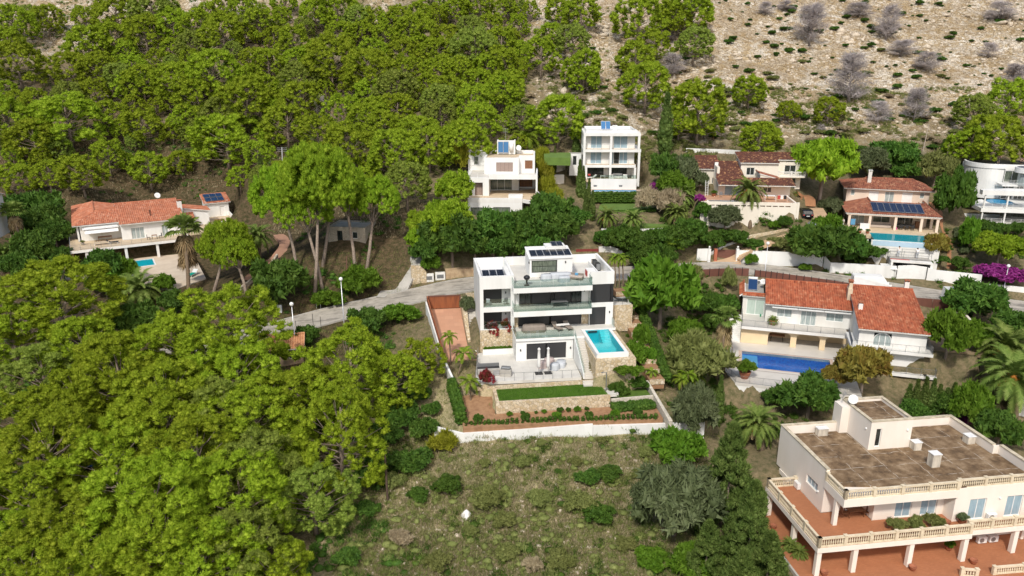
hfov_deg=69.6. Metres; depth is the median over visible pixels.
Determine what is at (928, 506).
glazed door
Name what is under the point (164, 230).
glazed door
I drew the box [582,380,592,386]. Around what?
garden steps
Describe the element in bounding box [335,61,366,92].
pine tree
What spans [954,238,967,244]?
shrub
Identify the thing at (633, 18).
pine tree
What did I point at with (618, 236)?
shrub
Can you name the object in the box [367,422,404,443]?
shrub
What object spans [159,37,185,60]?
pine tree
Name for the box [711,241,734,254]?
drive wall
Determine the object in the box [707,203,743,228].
leafy tree
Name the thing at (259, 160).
cypress
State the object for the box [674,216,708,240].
shrub
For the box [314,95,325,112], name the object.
dead tree
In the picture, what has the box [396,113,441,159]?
pine tree
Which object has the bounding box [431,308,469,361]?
driveway
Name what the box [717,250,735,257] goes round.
entrance gate
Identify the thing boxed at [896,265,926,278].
street gate
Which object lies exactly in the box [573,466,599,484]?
shrub
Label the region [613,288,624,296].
garden step
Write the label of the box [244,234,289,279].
terracotta path
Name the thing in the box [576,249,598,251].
red fence
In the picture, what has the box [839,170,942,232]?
solar villa
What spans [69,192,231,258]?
terrace villa
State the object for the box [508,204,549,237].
leafy tree
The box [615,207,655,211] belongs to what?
lawn hedge
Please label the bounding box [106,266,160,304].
palm tree
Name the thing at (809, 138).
slope scrub
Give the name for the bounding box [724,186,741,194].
glazed door
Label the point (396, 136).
pine tree
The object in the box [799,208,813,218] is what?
parked car
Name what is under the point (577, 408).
shrub
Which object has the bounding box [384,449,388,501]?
utility pole
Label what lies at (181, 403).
pine tree
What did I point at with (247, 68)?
pine tree
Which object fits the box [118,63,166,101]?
pine tree
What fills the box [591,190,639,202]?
pool hedge
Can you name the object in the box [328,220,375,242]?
stone cottage
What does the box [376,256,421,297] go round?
lane
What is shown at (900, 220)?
window
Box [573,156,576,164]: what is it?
door
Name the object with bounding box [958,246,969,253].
shrub
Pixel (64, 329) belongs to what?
pine tree
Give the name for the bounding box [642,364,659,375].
garden step
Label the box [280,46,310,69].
pine tree
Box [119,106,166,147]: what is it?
pine tree
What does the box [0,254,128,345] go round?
pine tree
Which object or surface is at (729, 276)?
shrub
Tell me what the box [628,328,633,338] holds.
garden step
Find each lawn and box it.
[496,385,606,400]
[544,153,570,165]
[599,203,652,210]
[640,223,669,228]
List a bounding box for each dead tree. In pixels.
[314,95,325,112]
[661,51,689,75]
[755,1,776,14]
[774,0,793,10]
[788,0,830,45]
[816,124,826,130]
[824,49,879,102]
[842,1,874,17]
[862,100,894,121]
[873,2,906,40]
[883,38,921,56]
[898,84,936,119]
[912,50,945,70]
[976,42,1002,57]
[981,0,1021,18]
[996,62,1023,84]
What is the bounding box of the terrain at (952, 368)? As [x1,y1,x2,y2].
[0,0,1023,575]
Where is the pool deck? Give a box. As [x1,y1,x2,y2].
[591,189,639,190]
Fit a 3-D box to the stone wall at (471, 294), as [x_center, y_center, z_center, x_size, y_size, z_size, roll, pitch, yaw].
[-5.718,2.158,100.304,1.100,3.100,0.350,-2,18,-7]
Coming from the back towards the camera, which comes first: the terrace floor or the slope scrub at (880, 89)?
the slope scrub at (880, 89)
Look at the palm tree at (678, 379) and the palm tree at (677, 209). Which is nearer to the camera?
the palm tree at (678, 379)
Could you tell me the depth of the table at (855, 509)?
69.18 m
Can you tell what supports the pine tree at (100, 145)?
on the terrain at (952, 368)
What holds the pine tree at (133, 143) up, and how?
on the terrain at (952, 368)
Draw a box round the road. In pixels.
[160,263,1023,353]
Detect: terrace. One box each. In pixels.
[64,254,205,288]
[475,353,581,384]
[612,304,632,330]
[699,195,795,206]
[725,337,861,397]
[766,502,1023,575]
[844,223,938,238]
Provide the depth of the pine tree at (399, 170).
119.61 m
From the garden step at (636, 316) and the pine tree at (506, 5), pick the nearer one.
the garden step at (636, 316)
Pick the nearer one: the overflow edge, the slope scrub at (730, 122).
the overflow edge
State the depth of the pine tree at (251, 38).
185.95 m
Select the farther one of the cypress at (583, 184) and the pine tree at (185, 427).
the cypress at (583, 184)
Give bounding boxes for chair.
[839,506,846,516]
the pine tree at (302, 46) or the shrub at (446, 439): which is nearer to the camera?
the shrub at (446, 439)
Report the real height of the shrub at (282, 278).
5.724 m
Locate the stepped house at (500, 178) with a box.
[468,128,538,214]
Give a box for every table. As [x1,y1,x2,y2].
[521,323,545,333]
[551,299,567,307]
[770,333,784,341]
[844,506,865,518]
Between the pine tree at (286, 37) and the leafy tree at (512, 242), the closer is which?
the leafy tree at (512, 242)
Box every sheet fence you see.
[703,267,748,276]
[754,270,847,283]
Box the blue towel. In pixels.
[850,218,855,224]
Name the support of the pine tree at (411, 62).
on the terrain at (952, 368)
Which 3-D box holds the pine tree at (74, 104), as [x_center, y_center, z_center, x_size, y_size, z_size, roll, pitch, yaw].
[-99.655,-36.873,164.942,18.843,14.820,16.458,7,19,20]
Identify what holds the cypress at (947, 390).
on the terrain at (952, 368)
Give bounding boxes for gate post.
[707,246,710,261]
[735,246,739,260]
[796,202,799,218]
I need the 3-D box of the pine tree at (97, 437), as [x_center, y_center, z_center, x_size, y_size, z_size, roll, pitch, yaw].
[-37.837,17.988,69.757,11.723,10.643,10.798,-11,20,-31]
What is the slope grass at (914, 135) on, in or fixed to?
on the terrain at (952, 368)
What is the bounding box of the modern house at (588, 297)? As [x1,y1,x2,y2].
[473,241,615,378]
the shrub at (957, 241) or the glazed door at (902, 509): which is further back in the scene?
the shrub at (957, 241)
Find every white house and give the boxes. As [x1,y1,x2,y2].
[0,192,9,237]
[569,121,640,188]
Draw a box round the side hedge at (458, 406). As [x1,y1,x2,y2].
[446,377,467,424]
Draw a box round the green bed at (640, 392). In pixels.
[610,388,649,397]
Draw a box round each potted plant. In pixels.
[735,358,758,378]
[767,315,779,325]
[770,523,776,529]
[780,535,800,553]
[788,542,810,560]
[820,569,828,575]
[909,563,916,570]
[944,541,955,550]
[956,512,969,523]
[969,557,977,564]
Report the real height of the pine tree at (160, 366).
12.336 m
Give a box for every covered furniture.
[539,360,546,368]
[540,273,551,280]
[544,357,554,366]
[549,272,570,279]
[550,362,559,370]
[556,359,565,367]
[558,275,569,282]
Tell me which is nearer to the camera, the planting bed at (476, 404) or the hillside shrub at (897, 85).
the planting bed at (476, 404)
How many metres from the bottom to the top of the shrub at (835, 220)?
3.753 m
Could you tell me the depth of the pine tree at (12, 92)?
174.79 m
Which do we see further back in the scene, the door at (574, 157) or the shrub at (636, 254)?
the door at (574, 157)
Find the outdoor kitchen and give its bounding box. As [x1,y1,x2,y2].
[477,362,499,376]
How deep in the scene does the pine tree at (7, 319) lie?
91.05 m
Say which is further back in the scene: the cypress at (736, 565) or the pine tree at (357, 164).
the pine tree at (357, 164)
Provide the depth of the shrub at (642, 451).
77.07 m
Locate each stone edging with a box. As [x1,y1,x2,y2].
[610,395,652,401]
[645,380,672,426]
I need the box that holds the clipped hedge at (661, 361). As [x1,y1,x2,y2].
[625,283,672,382]
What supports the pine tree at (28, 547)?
on the terrain at (952, 368)
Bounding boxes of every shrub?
[111,298,163,333]
[117,255,137,274]
[150,272,175,289]
[156,287,191,311]
[250,256,312,299]
[295,324,319,342]
[309,288,346,305]
[330,546,361,565]
[335,263,382,295]
[347,468,377,489]
[356,498,381,516]
[364,449,392,470]
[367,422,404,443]
[379,400,419,427]
[381,302,421,321]
[384,471,408,489]
[385,383,406,403]
[387,445,433,472]
[388,527,414,545]
[405,385,432,400]
[405,486,428,502]
[408,416,440,438]
[419,255,441,269]
[420,400,440,414]
[423,548,453,572]
[424,427,461,451]
[429,472,461,494]
[449,141,469,167]
[462,523,479,535]
[472,484,506,510]
[473,413,483,420]
[477,458,491,466]
[478,368,495,383]
[485,320,499,336]
[491,509,516,527]
[494,540,520,561]
[500,317,511,333]
[515,455,532,467]
[520,412,529,419]
[520,555,544,573]
[524,487,552,507]
[534,144,549,163]
[535,159,555,177]
[536,438,546,445]
[537,174,558,192]
[544,546,577,570]
[545,187,563,198]
[551,411,561,418]
[556,407,563,411]
[561,488,599,511]
[567,455,582,466]
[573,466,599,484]
[574,406,581,411]
[580,501,616,523]
[592,228,610,241]
[595,436,608,443]
[595,463,622,483]
[600,223,636,247]
[604,380,630,397]
[610,409,620,415]
[613,364,644,376]
[616,535,637,551]
[619,227,658,250]
[625,247,648,262]
[626,339,648,363]
[627,375,649,387]
[631,467,640,477]
[632,323,650,343]
[632,407,642,413]
[634,184,660,209]
[634,544,668,572]
[637,446,653,456]
[644,225,679,250]
[646,346,662,362]
[648,242,678,261]
[648,424,709,464]
[649,181,656,188]
[655,187,686,211]
[664,539,724,575]
[666,222,699,247]
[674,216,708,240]
[691,201,710,216]
[692,292,720,312]
[694,193,705,200]
[698,230,725,247]
[700,313,723,328]
[714,293,741,311]
[718,229,749,243]
[720,264,737,286]
[723,38,734,41]
[742,238,764,249]
[743,68,755,71]
[744,253,758,263]
[766,236,789,247]
[767,220,781,227]
[777,215,793,224]
[783,220,859,258]
[784,246,793,253]
[797,47,806,51]
[798,263,812,270]
[800,114,809,118]
[812,212,843,227]
[828,232,869,259]
[841,255,869,263]
[860,242,889,257]
[885,517,909,529]
[892,83,902,86]
[893,72,902,75]
[896,397,935,416]
[907,513,925,527]
[911,74,921,77]
[921,512,946,526]
[929,106,942,110]
[931,255,951,262]
[944,35,955,38]
[951,256,969,268]
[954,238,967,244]
[957,214,982,245]
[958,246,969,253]
[958,413,971,424]
[971,264,983,273]
[977,263,1023,282]
[980,218,995,231]
[992,221,1010,233]
[1007,221,1023,233]
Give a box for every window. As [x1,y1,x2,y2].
[352,232,357,238]
[471,207,482,214]
[474,156,477,164]
[493,207,509,211]
[519,293,530,304]
[532,260,556,272]
[571,291,580,302]
[746,168,754,174]
[763,187,771,191]
[776,309,791,317]
[784,165,795,173]
[807,475,817,490]
[826,313,843,321]
[853,215,864,222]
[873,216,889,221]
[873,333,890,345]
[874,429,881,445]
[884,192,893,201]
[896,217,912,225]
[1000,186,1013,198]
[1003,171,1017,181]
[1013,187,1023,198]
[1016,173,1023,185]
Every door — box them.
[131,227,144,238]
[161,225,167,235]
[219,206,225,215]
[337,231,342,239]
[491,179,511,189]
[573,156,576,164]
[587,168,603,176]
[590,152,601,163]
[591,136,601,147]
[608,168,626,176]
[613,136,627,147]
[614,152,618,163]
[619,152,627,163]
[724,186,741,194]
[746,299,764,314]
[800,311,816,325]
[894,502,911,516]
[920,500,936,514]
[968,498,985,518]
[1003,495,1022,515]
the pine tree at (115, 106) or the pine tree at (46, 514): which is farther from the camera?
the pine tree at (115, 106)
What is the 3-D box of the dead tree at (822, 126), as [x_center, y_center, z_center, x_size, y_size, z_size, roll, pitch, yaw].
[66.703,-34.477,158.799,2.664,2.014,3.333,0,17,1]
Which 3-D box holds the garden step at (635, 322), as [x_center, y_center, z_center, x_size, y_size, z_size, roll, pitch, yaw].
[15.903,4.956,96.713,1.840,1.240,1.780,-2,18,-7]
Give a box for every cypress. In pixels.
[257,153,262,175]
[553,146,556,173]
[571,132,580,151]
[575,159,582,197]
[581,166,586,199]
[582,189,588,211]
[587,177,590,205]
[589,190,595,220]
[656,90,673,153]
[681,518,726,575]
[693,421,753,546]
[715,374,724,426]
[718,478,769,570]
[722,547,757,575]
[750,528,789,575]
[902,383,912,399]
[911,378,920,399]
[919,376,929,406]
[927,377,937,412]
[936,383,944,414]
[941,387,950,414]
[950,382,957,393]
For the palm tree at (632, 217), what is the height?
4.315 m
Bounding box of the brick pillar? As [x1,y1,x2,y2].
[713,248,717,260]
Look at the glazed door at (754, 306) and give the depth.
104.57 m
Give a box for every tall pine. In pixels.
[193,216,254,291]
[212,236,260,293]
[246,162,310,260]
[270,182,334,288]
[274,139,365,293]
[305,163,358,266]
[324,164,374,263]
[346,173,400,268]
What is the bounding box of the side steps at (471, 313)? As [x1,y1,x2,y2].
[467,308,476,351]
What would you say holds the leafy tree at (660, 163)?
on the terrain at (952, 368)
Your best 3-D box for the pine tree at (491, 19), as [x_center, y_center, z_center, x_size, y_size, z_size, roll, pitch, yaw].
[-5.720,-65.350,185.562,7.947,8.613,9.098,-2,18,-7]
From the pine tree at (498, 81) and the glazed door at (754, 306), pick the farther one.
the pine tree at (498, 81)
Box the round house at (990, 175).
[963,159,1023,223]
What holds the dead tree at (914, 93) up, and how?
on the terrain at (952, 368)
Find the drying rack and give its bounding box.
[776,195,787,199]
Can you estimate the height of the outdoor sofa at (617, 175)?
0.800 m
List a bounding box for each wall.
[121,279,204,290]
[240,254,278,289]
[411,265,426,284]
[434,423,592,442]
[461,297,470,342]
[466,292,473,297]
[475,380,586,390]
[483,348,512,354]
[493,389,609,413]
[554,174,563,183]
[556,165,564,171]
[585,330,635,388]
[593,422,704,437]
[599,246,622,254]
[686,148,755,153]
[696,248,707,260]
[700,196,796,227]
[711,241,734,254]
[736,385,841,400]
[739,250,823,266]
[748,228,788,238]
[823,256,896,277]
[867,239,939,269]
[926,268,981,283]
[997,284,1023,292]
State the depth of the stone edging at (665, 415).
82.02 m
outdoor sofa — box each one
[569,272,583,279]
[613,173,622,177]
[870,221,890,227]
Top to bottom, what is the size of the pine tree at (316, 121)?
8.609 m
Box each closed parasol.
[535,348,542,374]
[544,347,551,374]
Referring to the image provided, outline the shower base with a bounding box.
[604,387,618,396]
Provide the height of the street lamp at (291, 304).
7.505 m
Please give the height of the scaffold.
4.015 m
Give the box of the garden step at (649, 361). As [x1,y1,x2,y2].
[639,358,656,365]
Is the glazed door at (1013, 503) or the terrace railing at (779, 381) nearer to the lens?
the glazed door at (1013, 503)
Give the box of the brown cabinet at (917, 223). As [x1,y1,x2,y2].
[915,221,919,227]
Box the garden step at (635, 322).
[628,319,640,327]
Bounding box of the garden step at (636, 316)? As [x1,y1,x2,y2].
[633,311,638,318]
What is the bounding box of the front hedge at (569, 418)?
[463,412,657,425]
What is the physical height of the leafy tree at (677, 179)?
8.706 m
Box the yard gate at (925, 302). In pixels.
[916,296,948,309]
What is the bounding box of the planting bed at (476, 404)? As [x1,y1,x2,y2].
[462,395,662,432]
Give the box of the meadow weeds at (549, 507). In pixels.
[332,432,696,575]
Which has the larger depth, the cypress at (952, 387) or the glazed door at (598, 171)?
the glazed door at (598, 171)
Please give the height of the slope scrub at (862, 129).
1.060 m
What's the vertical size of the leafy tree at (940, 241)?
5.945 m
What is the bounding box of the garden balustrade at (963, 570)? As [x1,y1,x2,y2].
[959,562,1023,575]
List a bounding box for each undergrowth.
[0,0,614,174]
[0,144,406,575]
[625,211,1023,440]
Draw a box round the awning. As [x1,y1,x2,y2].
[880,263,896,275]
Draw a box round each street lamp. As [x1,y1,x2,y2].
[289,302,294,334]
[339,277,344,324]
[765,242,769,270]
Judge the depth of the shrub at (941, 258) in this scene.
116.86 m
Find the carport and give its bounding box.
[887,257,932,275]
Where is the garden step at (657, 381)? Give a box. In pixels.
[645,374,664,388]
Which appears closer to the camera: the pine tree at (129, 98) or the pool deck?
the pool deck
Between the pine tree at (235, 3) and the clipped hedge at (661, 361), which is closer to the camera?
the clipped hedge at (661, 361)
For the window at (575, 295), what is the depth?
93.12 m
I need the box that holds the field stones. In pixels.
[350,436,691,575]
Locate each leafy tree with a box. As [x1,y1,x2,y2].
[0,249,38,279]
[2,189,67,216]
[7,209,26,234]
[8,226,56,258]
[20,201,66,229]
[34,217,76,246]
[37,270,68,288]
[42,244,73,261]
[81,247,123,273]
[84,269,123,297]
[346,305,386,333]
[403,227,424,246]
[404,208,426,229]
[407,236,439,259]
[416,211,480,267]
[420,196,473,232]
[433,168,475,199]
[459,294,474,311]
[468,234,495,257]
[471,205,516,255]
[484,235,508,256]
[500,227,527,256]
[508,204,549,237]
[519,234,562,255]
[529,190,574,216]
[540,210,579,240]
[565,205,591,225]
[621,250,705,329]
[628,453,729,537]
[648,150,692,177]
[655,167,695,195]
[663,327,742,378]
[665,315,705,338]
[668,380,720,432]
[671,153,700,179]
[688,263,704,279]
[692,172,709,191]
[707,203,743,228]
[760,387,779,409]
[771,367,841,418]
[790,133,862,204]
[817,196,843,212]
[820,364,853,383]
[830,344,893,392]
[855,145,890,173]
[868,140,921,174]
[889,161,922,177]
[916,148,960,187]
[921,305,978,359]
[923,233,950,251]
[930,390,961,417]
[932,164,978,212]
[938,274,1010,317]
[947,377,996,425]
[968,317,994,347]
[971,229,1023,262]
[973,403,1023,446]
[987,307,1023,335]
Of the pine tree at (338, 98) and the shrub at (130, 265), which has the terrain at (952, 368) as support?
the pine tree at (338, 98)
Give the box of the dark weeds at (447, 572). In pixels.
[335,433,699,575]
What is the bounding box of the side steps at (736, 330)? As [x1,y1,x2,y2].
[729,315,741,342]
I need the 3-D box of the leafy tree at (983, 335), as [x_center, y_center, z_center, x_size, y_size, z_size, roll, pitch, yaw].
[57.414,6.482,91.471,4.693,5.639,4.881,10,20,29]
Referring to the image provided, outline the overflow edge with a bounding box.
[872,240,931,248]
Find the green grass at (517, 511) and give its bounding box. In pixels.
[328,430,711,575]
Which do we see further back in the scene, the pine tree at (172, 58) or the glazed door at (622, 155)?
the pine tree at (172, 58)
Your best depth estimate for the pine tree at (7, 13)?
191.88 m
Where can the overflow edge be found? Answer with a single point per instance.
(898, 244)
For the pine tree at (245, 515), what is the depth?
60.23 m
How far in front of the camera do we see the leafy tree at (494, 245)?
109.94 m
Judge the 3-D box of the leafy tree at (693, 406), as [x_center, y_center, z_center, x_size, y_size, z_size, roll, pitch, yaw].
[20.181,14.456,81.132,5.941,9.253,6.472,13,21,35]
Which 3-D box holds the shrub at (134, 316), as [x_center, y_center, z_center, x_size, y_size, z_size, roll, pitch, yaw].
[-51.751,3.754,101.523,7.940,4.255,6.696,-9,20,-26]
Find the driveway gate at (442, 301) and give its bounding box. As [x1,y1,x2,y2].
[428,294,460,308]
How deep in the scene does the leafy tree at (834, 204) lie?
132.07 m
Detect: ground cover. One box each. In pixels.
[0,0,391,175]
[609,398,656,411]
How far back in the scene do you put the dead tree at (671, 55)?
176.44 m
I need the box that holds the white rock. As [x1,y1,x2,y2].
[461,510,470,519]
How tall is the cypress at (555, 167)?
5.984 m
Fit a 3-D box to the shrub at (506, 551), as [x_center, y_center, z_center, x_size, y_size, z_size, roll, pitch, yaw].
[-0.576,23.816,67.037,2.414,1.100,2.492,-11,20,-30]
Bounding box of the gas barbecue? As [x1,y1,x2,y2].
[500,365,511,376]
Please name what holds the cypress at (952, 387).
on the terrain at (952, 368)
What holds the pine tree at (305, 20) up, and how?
on the terrain at (952, 368)
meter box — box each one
[426,273,433,281]
[435,271,444,279]
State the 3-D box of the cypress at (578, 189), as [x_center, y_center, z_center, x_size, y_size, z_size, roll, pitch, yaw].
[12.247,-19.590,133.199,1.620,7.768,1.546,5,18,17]
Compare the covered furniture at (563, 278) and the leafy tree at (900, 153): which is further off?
the leafy tree at (900, 153)
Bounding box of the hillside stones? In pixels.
[534,0,1023,138]
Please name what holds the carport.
on the terrain at (952, 368)
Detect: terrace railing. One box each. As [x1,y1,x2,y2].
[475,351,580,380]
[726,368,861,395]
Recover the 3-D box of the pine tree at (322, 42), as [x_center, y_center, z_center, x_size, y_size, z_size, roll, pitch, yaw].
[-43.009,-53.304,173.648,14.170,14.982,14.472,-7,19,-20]
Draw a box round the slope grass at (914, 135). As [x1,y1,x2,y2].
[401,0,1023,169]
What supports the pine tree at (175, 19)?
on the terrain at (952, 368)
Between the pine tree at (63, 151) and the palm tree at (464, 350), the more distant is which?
the pine tree at (63, 151)
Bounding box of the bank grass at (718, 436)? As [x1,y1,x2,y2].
[264,250,723,440]
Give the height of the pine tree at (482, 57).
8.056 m
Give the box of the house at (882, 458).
[765,392,1023,575]
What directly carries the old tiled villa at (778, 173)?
on the terrain at (952, 368)
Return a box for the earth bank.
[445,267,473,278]
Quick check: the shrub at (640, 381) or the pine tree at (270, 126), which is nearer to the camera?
the shrub at (640, 381)
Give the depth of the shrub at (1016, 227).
122.64 m
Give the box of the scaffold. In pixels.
[886,248,931,267]
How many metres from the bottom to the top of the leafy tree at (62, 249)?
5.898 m
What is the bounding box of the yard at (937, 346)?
[924,316,983,357]
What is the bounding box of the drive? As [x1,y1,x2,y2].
[713,207,826,263]
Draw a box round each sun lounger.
[190,269,197,276]
[551,321,562,331]
[563,320,572,330]
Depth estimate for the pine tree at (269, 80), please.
171.71 m
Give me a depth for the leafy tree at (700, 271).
106.65 m
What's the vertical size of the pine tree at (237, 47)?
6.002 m
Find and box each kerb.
[160,262,1023,350]
[315,273,920,327]
[784,556,798,575]
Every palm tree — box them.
[0,201,28,232]
[0,243,8,274]
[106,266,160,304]
[162,212,203,295]
[247,224,275,257]
[440,330,457,364]
[452,346,474,374]
[457,374,481,400]
[511,130,542,150]
[595,205,618,228]
[606,253,620,287]
[610,253,625,287]
[616,254,629,286]
[618,209,646,229]
[643,367,658,377]
[661,184,696,211]
[661,202,691,224]
[664,238,684,248]
[672,372,689,389]
[677,369,700,381]
[686,374,706,384]
[710,305,742,380]
[729,175,768,228]
[731,401,784,450]
[969,341,1023,419]
[972,317,1023,375]
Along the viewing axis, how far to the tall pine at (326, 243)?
112.31 m
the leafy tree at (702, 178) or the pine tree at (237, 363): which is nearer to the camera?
the pine tree at (237, 363)
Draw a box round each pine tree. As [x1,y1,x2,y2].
[0,2,43,40]
[0,28,20,56]
[0,36,51,89]
[0,79,19,96]
[0,89,29,113]
[0,93,36,140]
[0,138,22,147]
[0,158,41,193]
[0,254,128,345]
[0,300,52,364]
[0,340,75,423]
[0,383,73,462]
[0,401,114,509]
[0,463,81,559]
[0,483,121,575]
[0,506,49,572]
[0,534,73,575]
[1,117,63,162]
[1,145,20,162]
[18,86,48,110]
[20,3,41,19]
[26,90,112,149]
[26,148,54,165]
[27,3,67,37]
[27,158,69,192]
[32,363,117,442]
[37,410,170,531]
[37,530,181,575]
[38,315,125,381]
[43,135,75,157]
[45,50,93,85]
[48,80,90,114]
[52,152,111,197]
[52,446,214,575]
[59,24,116,70]
[62,329,175,425]
[70,4,96,26]
[74,50,116,90]
[78,77,113,106]
[86,18,132,53]
[88,138,129,176]
[90,0,140,37]
[92,99,129,125]
[92,491,241,575]
[100,380,222,470]
[101,60,133,91]
[104,354,219,448]
[109,73,148,102]
[109,121,135,142]
[110,38,143,63]
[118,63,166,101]
[118,152,136,170]
[118,308,233,387]
[119,53,152,76]
[119,93,146,119]
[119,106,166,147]
[123,0,180,39]
[124,12,170,51]
[124,132,144,151]
[125,150,170,190]
[132,411,245,510]
[140,515,268,575]
[142,47,164,69]
[146,96,166,115]
[149,60,203,100]
[149,84,167,97]
[149,463,247,530]
[150,5,192,45]
[157,91,180,112]
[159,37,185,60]
[159,121,181,143]
[162,54,179,65]
[163,149,193,176]
[165,102,199,130]
[165,336,284,422]
[167,281,293,380]
[171,73,221,117]
[173,29,210,56]
[174,374,279,462]
[177,7,219,47]
[177,117,202,141]
[178,47,199,67]
[182,447,299,556]
[183,47,245,90]
[184,112,271,169]
[193,130,220,150]
[195,9,245,47]
[196,96,243,138]
[196,368,315,469]
[196,500,301,575]
[197,0,215,20]
[206,425,320,522]
[207,0,235,14]
[215,73,278,132]
[221,40,243,57]
[224,0,257,21]
[225,165,250,192]
[229,21,259,46]
[231,63,254,91]
[235,534,314,575]
[237,46,275,75]
[239,2,286,43]
[241,10,271,40]
[242,139,277,165]
[245,114,261,133]
[247,164,267,194]
[249,47,288,76]
[249,74,280,97]
[256,364,348,435]
[257,103,314,149]
[258,25,283,50]
[258,126,282,148]
[260,97,277,119]
[263,461,361,537]
[268,0,297,14]
[270,76,292,93]
[270,160,281,166]
[271,6,292,24]
[272,22,310,60]
[273,80,323,117]
[275,59,322,94]
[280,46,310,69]
[282,371,390,493]
[291,316,402,424]
[293,16,315,38]
[293,113,337,147]
[298,0,333,31]
[298,41,330,62]
[299,135,316,142]
[301,29,355,85]
[308,58,337,82]
[314,0,360,32]
[317,79,337,99]
[318,93,364,123]
[322,119,383,165]
[324,20,356,47]
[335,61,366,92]
[340,3,376,39]
[341,47,398,90]
[344,95,394,130]
[347,19,374,46]
[348,77,381,112]
[349,155,364,173]
[357,37,391,65]
[357,165,381,177]
[358,6,385,33]
[359,349,433,408]
[361,109,400,141]
[364,148,395,174]
[366,128,427,182]
[371,22,397,45]
[371,67,419,111]
[376,11,396,37]
[377,92,418,127]
[383,159,433,210]
[384,3,419,31]
[385,36,420,70]
[386,53,423,89]
[393,10,438,57]
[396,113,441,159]
[399,337,447,383]
[402,122,452,172]
[403,33,436,60]
[407,1,434,23]
[411,71,436,95]
[414,0,451,14]
[418,82,461,117]
[419,36,450,70]
[421,99,458,128]
[422,53,462,83]
[425,1,448,24]
[429,23,460,51]
[432,74,470,101]
[435,143,458,169]
[437,118,492,169]
[440,0,472,24]
[442,55,476,86]
[448,40,481,75]
[449,24,498,68]
[450,82,497,121]
[456,14,487,38]
[458,0,495,16]
[458,100,502,137]
[461,68,492,92]
[470,53,504,80]
[475,43,524,73]
[480,11,502,35]
[481,75,517,113]
[482,24,522,62]
[486,69,525,113]
[491,0,519,23]
[491,113,511,134]
[492,138,517,154]
[497,28,522,49]
[502,0,525,11]
[502,67,523,86]
[502,99,522,116]
[504,57,527,77]
[506,13,530,34]
[507,39,532,58]
[508,103,538,128]
[509,132,528,149]
[518,34,562,78]
[519,0,541,21]
[524,92,586,148]
[533,21,564,49]
[544,0,574,25]
[553,22,591,56]
[559,0,601,26]
[559,47,601,87]
[566,65,600,94]
[608,0,670,37]
[613,39,655,79]
[613,60,673,113]
[634,28,674,60]
[650,0,693,39]
[662,0,714,29]
[670,75,730,144]
[671,105,699,138]
[673,25,715,65]
[696,113,718,137]
[730,73,769,110]
[737,120,784,151]
[747,121,774,146]
[750,85,766,100]
[775,100,802,123]
[812,95,846,123]
[940,125,992,165]
[949,92,998,124]
[956,113,1023,162]
[978,76,1023,129]
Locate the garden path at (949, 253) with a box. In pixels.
[929,202,956,268]
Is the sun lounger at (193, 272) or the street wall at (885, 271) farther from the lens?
the sun lounger at (193, 272)
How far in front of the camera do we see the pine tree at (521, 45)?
175.73 m
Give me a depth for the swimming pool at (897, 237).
122.67 m
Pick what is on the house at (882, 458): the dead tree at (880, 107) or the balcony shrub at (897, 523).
the balcony shrub at (897, 523)
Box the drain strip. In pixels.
[732,346,833,374]
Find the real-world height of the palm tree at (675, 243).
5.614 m
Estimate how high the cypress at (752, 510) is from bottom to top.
10.035 m
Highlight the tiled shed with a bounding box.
[259,332,304,366]
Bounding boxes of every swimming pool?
[135,258,155,266]
[581,328,628,357]
[594,190,635,191]
[739,350,832,372]
[869,233,924,242]
[986,199,1012,204]
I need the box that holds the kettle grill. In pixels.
[524,275,529,285]
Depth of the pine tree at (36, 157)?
158.98 m
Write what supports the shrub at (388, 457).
on the terrain at (952, 368)
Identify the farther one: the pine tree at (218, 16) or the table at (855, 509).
the pine tree at (218, 16)
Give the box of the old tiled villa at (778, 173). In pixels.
[694,152,805,195]
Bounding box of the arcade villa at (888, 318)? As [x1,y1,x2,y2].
[739,276,936,379]
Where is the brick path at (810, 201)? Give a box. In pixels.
[798,192,815,206]
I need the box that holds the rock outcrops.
[546,0,1023,124]
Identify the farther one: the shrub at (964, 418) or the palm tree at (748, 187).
the palm tree at (748, 187)
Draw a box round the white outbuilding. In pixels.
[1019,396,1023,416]
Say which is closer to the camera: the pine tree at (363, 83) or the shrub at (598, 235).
the shrub at (598, 235)
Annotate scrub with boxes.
[507,84,1023,163]
[515,128,528,133]
[525,93,535,96]
[589,110,601,113]
[605,108,618,111]
[617,115,628,118]
[685,144,700,148]
[726,120,738,123]
[729,126,741,129]
[766,75,779,78]
[805,136,817,140]
[813,129,825,132]
[823,130,836,133]
[836,125,851,129]
[857,127,870,131]
[874,88,888,91]
[883,94,894,96]
[913,119,928,122]
[920,135,934,139]
[926,144,938,148]
[932,138,942,142]
[940,117,953,120]
[947,129,961,132]
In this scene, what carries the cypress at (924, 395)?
on the terrain at (952, 368)
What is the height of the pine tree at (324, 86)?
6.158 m
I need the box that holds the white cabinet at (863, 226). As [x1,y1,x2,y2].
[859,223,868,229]
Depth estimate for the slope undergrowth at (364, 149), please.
172.69 m
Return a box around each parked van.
[851,273,891,286]
[941,286,950,296]
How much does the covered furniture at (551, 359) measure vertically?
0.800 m

